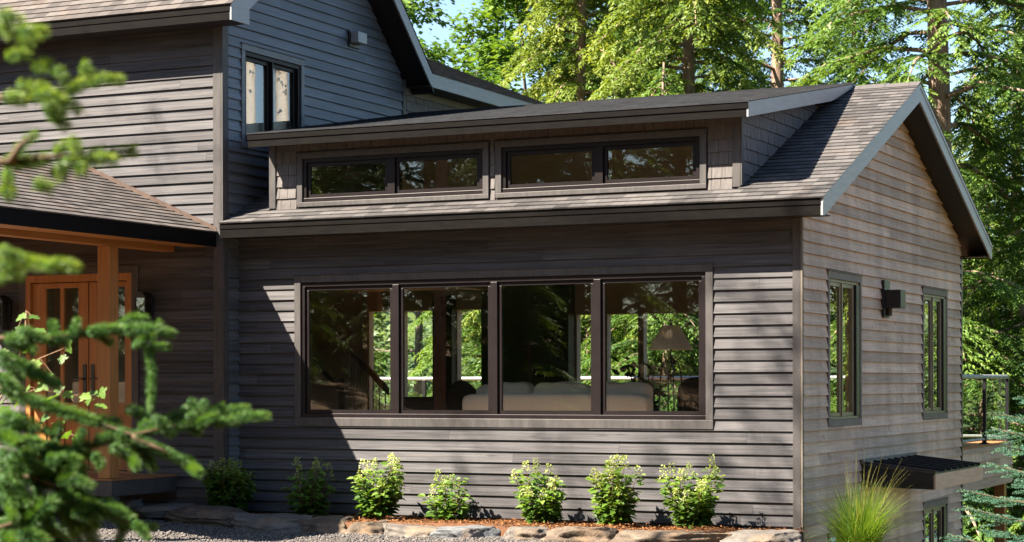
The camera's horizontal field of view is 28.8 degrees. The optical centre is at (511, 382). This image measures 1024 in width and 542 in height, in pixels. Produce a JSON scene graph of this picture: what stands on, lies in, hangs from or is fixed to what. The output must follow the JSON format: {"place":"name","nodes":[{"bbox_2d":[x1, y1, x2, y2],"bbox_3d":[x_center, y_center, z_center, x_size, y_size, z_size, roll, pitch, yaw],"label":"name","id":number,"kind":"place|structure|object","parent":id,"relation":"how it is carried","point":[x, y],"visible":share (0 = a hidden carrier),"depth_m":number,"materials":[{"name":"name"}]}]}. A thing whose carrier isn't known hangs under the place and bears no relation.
{"place":"outdoors","nodes":[
{"label":"outdoors","id":0,"kind":"place"},
{"bbox_2d":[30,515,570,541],"bbox_3d":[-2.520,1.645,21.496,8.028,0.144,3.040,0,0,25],"label":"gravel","id":1,"kind":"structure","parent":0,"point":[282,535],"depth_m":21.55,"materials":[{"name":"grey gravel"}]},
{"bbox_2d":[0,510,836,541],"bbox_3d":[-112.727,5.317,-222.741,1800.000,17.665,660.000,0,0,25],"label":"ground","id":2,"kind":"structure","parent":0,"point":[2,513],"depth_m":21.58,"materials":[{"name":"brown soil"}]},
{"bbox_2d":[0,311,107,444],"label":"maple sapling","id":3,"kind":"object","parent":2,"relation":"on","point":[88,396],"visible":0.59,"depth_m":11.46,"materials":[{"name":"green plant"}]},
{"bbox_2d":[0,4,140,286],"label":"spruce tree","id":4,"kind":"object","parent":2,"relation":"on","point":[57,104],"visible":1,"depth_m":3.49,"materials":[{"name":"green plant"}]},
{"bbox_2d":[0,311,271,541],"bbox_3d":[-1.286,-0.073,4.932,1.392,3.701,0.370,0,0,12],"label":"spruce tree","id":5,"kind":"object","parent":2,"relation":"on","point":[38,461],"visible":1,"depth_m":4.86,"materials":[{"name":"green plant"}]},
{"bbox_2d":[128,502,194,517],"bbox_3d":[-4.363,1.524,23.823,1.157,0.128,0.640,0,3,20],"label":"edging rock","id":6,"kind":"object","parent":2,"relation":"on","point":[152,510],"visible":0.47,"depth_m":23.58,"materials":[{"name":"stone"}]},
{"bbox_2d":[120,498,143,508],"bbox_3d":[-4.553,1.453,23.737,0.330,0.147,0.259,0,0,-9],"label":"edging rock","id":7,"kind":"object","parent":6,"relation":"on","point":[131,502],"visible":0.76,"depth_m":23.64,"materials":[{"name":"grey stone"}]},
{"bbox_2d":[162,505,247,526],"bbox_3d":[-3.484,1.565,23.360,1.125,0.199,0.869,4,4,34],"label":"edging rock","id":8,"kind":"object","parent":2,"relation":"on","point":[209,515],"visible":0.77,"depth_m":23.12,"materials":[{"name":"grey stone"}]},
{"bbox_2d":[228,512,312,532],"bbox_3d":[-2.727,1.645,22.717,0.922,0.282,1.119,0,0,-16],"label":"edging rock","id":9,"kind":"object","parent":2,"relation":"on","point":[279,522],"visible":0.59,"depth_m":22.51,"materials":[{"name":"stone"}]},
{"bbox_2d":[297,515,354,533],"bbox_3d":[-2.079,1.679,22.481,0.800,0.314,0.773,-1,2,20],"label":"edging rock","id":10,"kind":"object","parent":2,"relation":"on","point":[329,524],"visible":0.59,"depth_m":22.33,"materials":[{"name":"grey stone"}]},
{"bbox_2d":[344,520,389,534],"bbox_3d":[-1.587,1.723,22.180,0.775,0.351,0.654,-3,-1,28],"label":"edging rock","id":11,"kind":"object","parent":2,"relation":"on","point":[371,527],"visible":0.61,"depth_m":21.99,"materials":[{"name":"brown stone"}]},
{"bbox_2d":[374,320,387,409],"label":"hemlock tree","id":12,"kind":"object","parent":2,"relation":"on","point":[376,384],"visible":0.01,"depth_m":49.98,"materials":[{"name":"green plant"}]},
{"bbox_2d":[374,389,421,409],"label":"maple tree","id":13,"kind":"object","parent":2,"relation":"on","point":[387,403],"visible":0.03,"depth_m":51.84,"materials":[{"name":"green plant"}]},
{"bbox_2d":[382,523,441,537],"bbox_3d":[-1.022,1.718,21.889,0.798,0.338,0.846,0,0,-15],"label":"edging rock","id":14,"kind":"object","parent":2,"relation":"on","point":[401,530],"visible":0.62,"depth_m":21.65,"materials":[{"name":"stone"}]},
{"bbox_2d":[381,310,480,400],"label":"hemlock tree","id":15,"kind":"object","parent":2,"relation":"on","point":[475,351],"visible":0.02,"depth_m":43.43,"materials":[{"name":"green plant"}]},
{"bbox_2d":[430,525,500,538],"bbox_3d":[-0.448,1.727,21.596,0.982,0.364,0.809,-1,2,20],"label":"edging rock","id":16,"kind":"object","parent":2,"relation":"on","point":[459,532],"visible":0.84,"depth_m":21.37,"materials":[{"name":"grey stone"}]},
{"bbox_2d":[0,0,1012,541],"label":"house","id":17,"kind":"structure","parent":2,"relation":"on","point":[280,202],"depth_m":23.77,"materials":[{"name":"paint"}]},
{"bbox_2d":[0,294,11,329],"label":"wall lantern","id":18,"kind":"object","parent":17,"relation":"attached to","point":[5,308],"depth_m":25.17,"materials":[{"name":"black metal"}]},
{"bbox_2d":[19,265,139,472],"bbox_3d":[-5.383,-0.153,24.810,1.830,2.568,0.170,0,0,25],"label":"door","id":19,"kind":"structure","parent":17,"relation":"in","point":[33,297],"depth_m":24.77,"materials":[{"name":"brown wood"}]},
{"bbox_2d":[133,291,153,327],"bbox_3d":[-4.467,-0.891,24.212,0.200,0.450,0.220,0,0,25],"label":"wall lantern","id":20,"kind":"object","parent":17,"relation":"attached to","point":[148,297],"depth_m":24.22,"materials":[{"name":"black metal"}]},
{"bbox_2d":[240,42,305,152],"bbox_3d":[-3.015,-3.500,24.897,0.126,1.282,1.479,0,0,25],"label":"window","id":21,"kind":"structure","parent":17,"relation":"in","point":[270,59],"depth_m":24.87,"materials":[{"name":"black metal"}]},
{"bbox_2d":[312,333,388,409],"bbox_3d":[-2.347,0.139,28.859,1.300,1.720,0.160,0,0,25],"label":"stair railing","id":22,"kind":"object","parent":17,"relation":"on","point":[342,386],"visible":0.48,"depth_m":28.81,"materials":[{"name":"brown wood"}]},
{"bbox_2d":[295,142,489,206],"bbox_3d":[-1.407,-2.421,23.314,2.579,0.647,0.105,0,0,25],"label":"window","id":23,"kind":"structure","parent":17,"relation":"in","point":[392,157],"depth_m":23.29,"materials":[{"name":"brown glass"}]},
{"bbox_2d":[444,380,475,409],"bbox_3d":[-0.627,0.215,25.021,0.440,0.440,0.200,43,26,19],"label":"armchair","id":24,"kind":"object","parent":17,"relation":"on","point":[457,391],"visible":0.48,"depth_m":24.95,"materials":[{"name":"grey fabric"}]},
{"bbox_2d":[293,262,713,428],"bbox_3d":[-0.199,-0.389,22.719,5.314,1.807,0.101,0,0,25],"label":"window","id":25,"kind":"structure","parent":17,"relation":"in","point":[598,277],"depth_m":22.69,"materials":[{"name":"brown glass"}]},
{"bbox_2d":[462,381,652,410],"bbox_3d":[0.707,0.480,24.448,2.540,0.985,1.090,0,0,25],"label":"sofa","id":26,"kind":"object","parent":17,"relation":"on","point":[576,396],"visible":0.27,"depth_m":23.99,"materials":[{"name":"beige fabric"}]},
{"bbox_2d":[494,129,707,197],"bbox_3d":[0.973,-2.427,22.184,2.569,0.647,0.105,0,0,25],"label":"window","id":27,"kind":"structure","parent":17,"relation":"in","point":[600,146],"depth_m":22.16,"materials":[{"name":"brown glass"}]},
{"bbox_2d":[610,355,674,410],"bbox_3d":[1.665,0.311,25.534,0.835,1.358,0.811,0,0,-3],"label":"house plant","id":28,"kind":"object","parent":17,"relation":"on","point":[633,365],"visible":0.45,"depth_m":25.43,"materials":[{"name":"green plant"}]},
{"bbox_2d":[648,320,692,410],"bbox_3d":[1.852,0.130,23.201,0.530,1.721,0.530,0,0,25],"label":"floor lamp","id":29,"kind":"object","parent":17,"relation":"on","point":[670,337],"visible":0.91,"depth_m":23.09,"materials":[{"name":"fabric"}]},
{"bbox_2d":[677,377,698,410],"bbox_3d":[2.535,0.458,25.739,0.720,1.060,0.730,0,0,-3],"label":"armchair","id":30,"kind":"object","parent":17,"relation":"on","point":[691,393],"visible":0.07,"depth_m":25.96,"materials":[{"name":"brown fabric"}]},
{"bbox_2d":[380,375,1002,440],"bbox_3d":[2.383,0.410,33.643,11.760,1.034,0.120,0,0,25],"label":"deck railing","id":31,"kind":"object","parent":17,"relation":"on","point":[424,380],"visible":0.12,"depth_m":33.61,"materials":[{"name":"metal"}]},
{"bbox_2d":[827,524,840,541],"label":"window","id":32,"kind":"structure","parent":17,"relation":"in","point":[828,536],"depth_m":22.02,"materials":[{"name":"black metal"}]},
{"bbox_2d":[826,269,862,426],"bbox_3d":[3.758,-0.375,22.600,0.091,1.742,1.384,0,0,25],"label":"window","id":33,"kind":"structure","parent":17,"relation":"in","point":[840,280],"depth_m":22.76,"materials":[{"name":"black metal"}]},
{"bbox_2d":[882,280,905,317],"bbox_3d":[4.622,-1.011,24.099,0.230,0.450,0.260,0,0,25],"label":"wall light","id":34,"kind":"object","parent":17,"relation":"attached to","point":[893,299],"visible":1,"depth_m":24.02,"materials":[{"name":"black metal"}]},
{"bbox_2d":[921,286,948,419],"bbox_3d":[5.607,-0.379,26.494,0.091,1.742,1.404,0,0,25],"label":"window","id":35,"kind":"structure","parent":17,"relation":"in","point":[934,307],"depth_m":26.63,"materials":[{"name":"black metal"}]},
{"bbox_2d":[922,497,948,541],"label":"window","id":36,"kind":"structure","parent":17,"relation":"in","point":[935,512],"depth_m":26.61,"materials":[{"name":"black metal"}]},
{"bbox_2d":[963,374,1011,446],"bbox_3d":[7.027,0.400,29.623,0.120,1.034,3.400,0,0,25],"label":"deck railing","id":37,"kind":"object","parent":17,"relation":"on","point":[984,378],"visible":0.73,"depth_m":29.61,"materials":[{"name":"metal"}]},
{"bbox_2d":[503,526,548,540],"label":"edging rock","id":38,"kind":"object","parent":2,"relation":"on","point":[527,533],"visible":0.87,"depth_m":21.02,"materials":[{"name":"stone"}]},
{"bbox_2d":[251,510,803,536],"bbox_3d":[-0.288,1.713,22.115,7.000,0.362,1.138,0,0,25],"label":"mulch bed","id":39,"kind":"object","parent":2,"relation":"on","point":[503,528],"visible":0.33,"depth_m":21.68,"materials":[{"name":"brown wood"}]},
{"bbox_2d":[201,457,257,510],"bbox_3d":[-3.384,1.255,23.730,0.765,0.748,0.616,0,0,25],"label":"hydrangea","id":40,"kind":"object","parent":39,"relation":"on","point":[230,486],"visible":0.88,"depth_m":23.63,"materials":[{"name":"green plant"}]},
{"bbox_2d":[279,457,336,516],"bbox_3d":[-2.389,1.236,23.294,0.570,0.733,0.557,0,0,-42],"label":"hydrangea","id":41,"kind":"object","parent":39,"relation":"on","point":[306,500],"visible":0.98,"depth_m":23.23,"materials":[{"name":"green plant"}]},
{"bbox_2d":[347,453,404,519],"bbox_3d":[-1.515,1.188,22.771,0.720,0.785,0.682,0,0,25],"label":"hydrangea","id":42,"kind":"object","parent":39,"relation":"on","point":[382,500],"visible":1,"depth_m":22.67,"materials":[{"name":"green plant"}]},
{"bbox_2d":[418,469,473,520],"bbox_3d":[-0.735,1.292,22.523,0.622,0.610,0.543,0,0,14],"label":"hydrangea","id":43,"kind":"object","parent":39,"relation":"on","point":[450,510],"visible":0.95,"depth_m":22.48,"materials":[{"name":"green plant"}]},
{"bbox_2d":[509,458,566,524],"bbox_3d":[0.287,1.218,21.898,0.652,0.762,0.614,0,0,0],"label":"hydrangea","id":44,"kind":"object","parent":39,"relation":"on","point":[545,507],"visible":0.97,"depth_m":21.82,"materials":[{"name":"green plant"}]},
{"bbox_2d":[585,454,645,525],"bbox_3d":[1.107,1.169,21.517,0.601,0.800,0.606,0,0,-14],"label":"hydrangea","id":45,"kind":"object","parent":39,"relation":"on","point":[615,505],"visible":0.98,"depth_m":21.43,"materials":[{"name":"green plant"}]},
{"bbox_2d":[654,454,725,528],"bbox_3d":[1.888,1.164,21.150,0.712,0.808,0.722,0,0,-5],"label":"hydrangea","id":46,"kind":"object","parent":39,"relation":"on","point":[694,508],"visible":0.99,"depth_m":21.06,"materials":[{"name":"green plant"}]},
{"bbox_2d":[461,0,677,403],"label":"cedar tree","id":47,"kind":"object","parent":2,"relation":"on","point":[580,15],"visible":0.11,"depth_m":42.80,"materials":[{"name":"green plant"}]},
{"bbox_2d":[541,526,618,541],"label":"edging rock","id":48,"kind":"object","parent":2,"relation":"on","point":[580,534],"visible":0.9,"depth_m":20.68,"materials":[{"name":"brown stone"}]},
{"bbox_2d":[374,0,835,405],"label":"maple tree","id":49,"kind":"object","parent":2,"relation":"on","point":[492,53],"visible":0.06,"depth_m":55.28,"materials":[{"name":"green plant"}]},
{"bbox_2d":[581,315,657,385],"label":"hemlock tree","id":50,"kind":"object","parent":2,"relation":"on","point":[613,341],"visible":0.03,"depth_m":40.44,"materials":[{"name":"green plant"}]},
{"bbox_2d":[548,0,709,409],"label":"hemlock tree","id":51,"kind":"object","parent":2,"relation":"on","point":[632,47],"depth_m":48.48,"materials":[{"name":"green plant"}]},
{"bbox_2d":[581,62,698,410],"bbox_3d":[2.767,-0.065,37.823,5.107,12.072,5.061,0,0,-38],"label":"hemlock tree","id":52,"kind":"object","parent":2,"relation":"on","point":[664,318],"visible":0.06,"depth_m":37.75,"materials":[{"name":"green plant"}]},
{"bbox_2d":[608,530,731,541],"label":"edging rock","id":53,"kind":"object","parent":2,"relation":"on","point":[655,536],"visible":0.99,"depth_m":20.15,"materials":[{"name":"brown stone"}]},
{"bbox_2d":[578,0,789,410],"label":"cedar tree","id":54,"kind":"object","parent":2,"relation":"on","point":[703,12],"visible":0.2,"depth_m":39.66,"materials":[{"name":"green plant"}]},
{"bbox_2d":[663,7,769,353],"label":"hemlock tree","id":55,"kind":"object","parent":2,"relation":"on","point":[719,90],"visible":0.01,"depth_m":57.65,"materials":[{"name":"green plant"}]},
{"bbox_2d":[719,529,801,541],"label":"edging rock","id":56,"kind":"object","parent":2,"relation":"on","point":[770,535],"visible":0.98,"depth_m":19.96,"materials":[{"name":"stone"}]},
{"bbox_2d":[671,0,883,412],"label":"hemlock tree","id":57,"kind":"object","parent":2,"relation":"on","point":[777,10],"visible":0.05,"depth_m":45.94,"materials":[{"name":"green plant"}]},
{"bbox_2d":[801,0,910,404],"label":"hemlock tree","id":58,"kind":"object","parent":2,"relation":"on","point":[877,25],"visible":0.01,"depth_m":49.61,"materials":[{"name":"green plant"}]},
{"bbox_2d":[790,454,929,541],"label":"ornamental grass","id":59,"kind":"object","parent":2,"relation":"on","point":[856,524],"depth_m":20.73,"materials":[{"name":"green plant"}]},
{"bbox_2d":[832,63,909,384],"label":"hemlock tree","id":60,"kind":"object","parent":2,"relation":"on","point":[885,78],"visible":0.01,"depth_m":59.85,"materials":[{"name":"green plant"}]},
{"bbox_2d":[780,0,1023,541],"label":"hemlock tree","id":61,"kind":"object","parent":2,"relation":"on","point":[939,63],"visible":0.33,"depth_m":36.82,"materials":[{"name":"green plant"}]},
{"bbox_2d":[951,65,1010,539],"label":"cedar tree","id":62,"kind":"object","parent":2,"relation":"on","point":[967,120],"depth_m":54.83,"materials":[{"name":"green plant"}]},
{"bbox_2d":[939,350,1023,541],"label":"blue spruce","id":63,"kind":"object","parent":2,"relation":"on","point":[1001,500],"visible":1,"depth_m":20.23,"materials":[{"name":"green plant"}]},
{"bbox_2d":[949,0,1023,541],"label":"hemlock tree","id":64,"kind":"object","parent":2,"relation":"on","point":[1003,16],"visible":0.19,"depth_m":41.83,"materials":[{"name":"green plant"}]},
{"bbox_2d":[958,11,1023,541],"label":"hemlock tree","id":65,"kind":"object","parent":2,"relation":"on","point":[979,303],"visible":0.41,"depth_m":38.94,"materials":[{"name":"green plant"}]},
{"bbox_2d":[963,158,1023,526],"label":"hemlock tree","id":66,"kind":"object","parent":2,"relation":"on","point":[1003,313],"visible":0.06,"depth_m":43.44,"materials":[{"name":"green plant"}]},
{"bbox_2d":[1010,514,1023,533],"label":"hemlock tree","id":67,"kind":"object","parent":2,"relation":"on","point":[1015,526],"visible":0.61,"depth_m":34.48,"materials":[{"name":"green plant"}]},
{"bbox_2d":[405,397,448,409],"bbox_3d":[-0.930,0.591,25.663,1.020,0.810,0.480,0,0,25],"label":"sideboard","id":68,"kind":"object","parent":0,"point":[424,403],"visible":0.19,"depth_m":25.50,"materials":[{"name":"brown wood"}]},
{"bbox_2d":[374,312,844,403],"bbox_3d":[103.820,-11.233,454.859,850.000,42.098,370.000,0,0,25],"label":"hills","id":69,"kind":"structure","parent":0,"point":[411,316],"depth_m":426.81,"materials":[{"name":"green plant"}]},
{"bbox_2d":[374,270,1005,433],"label":"forest","id":70,"kind":"object","parent":69,"relation":"on","point":[428,328],"visible":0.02,"depth_m":359.79,"materials":[{"name":"green plant"}]},
{"bbox_2d":[411,0,1023,310],"label":"sky","id":71,"kind":"structure","parent":0,"point":[450,9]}
]}

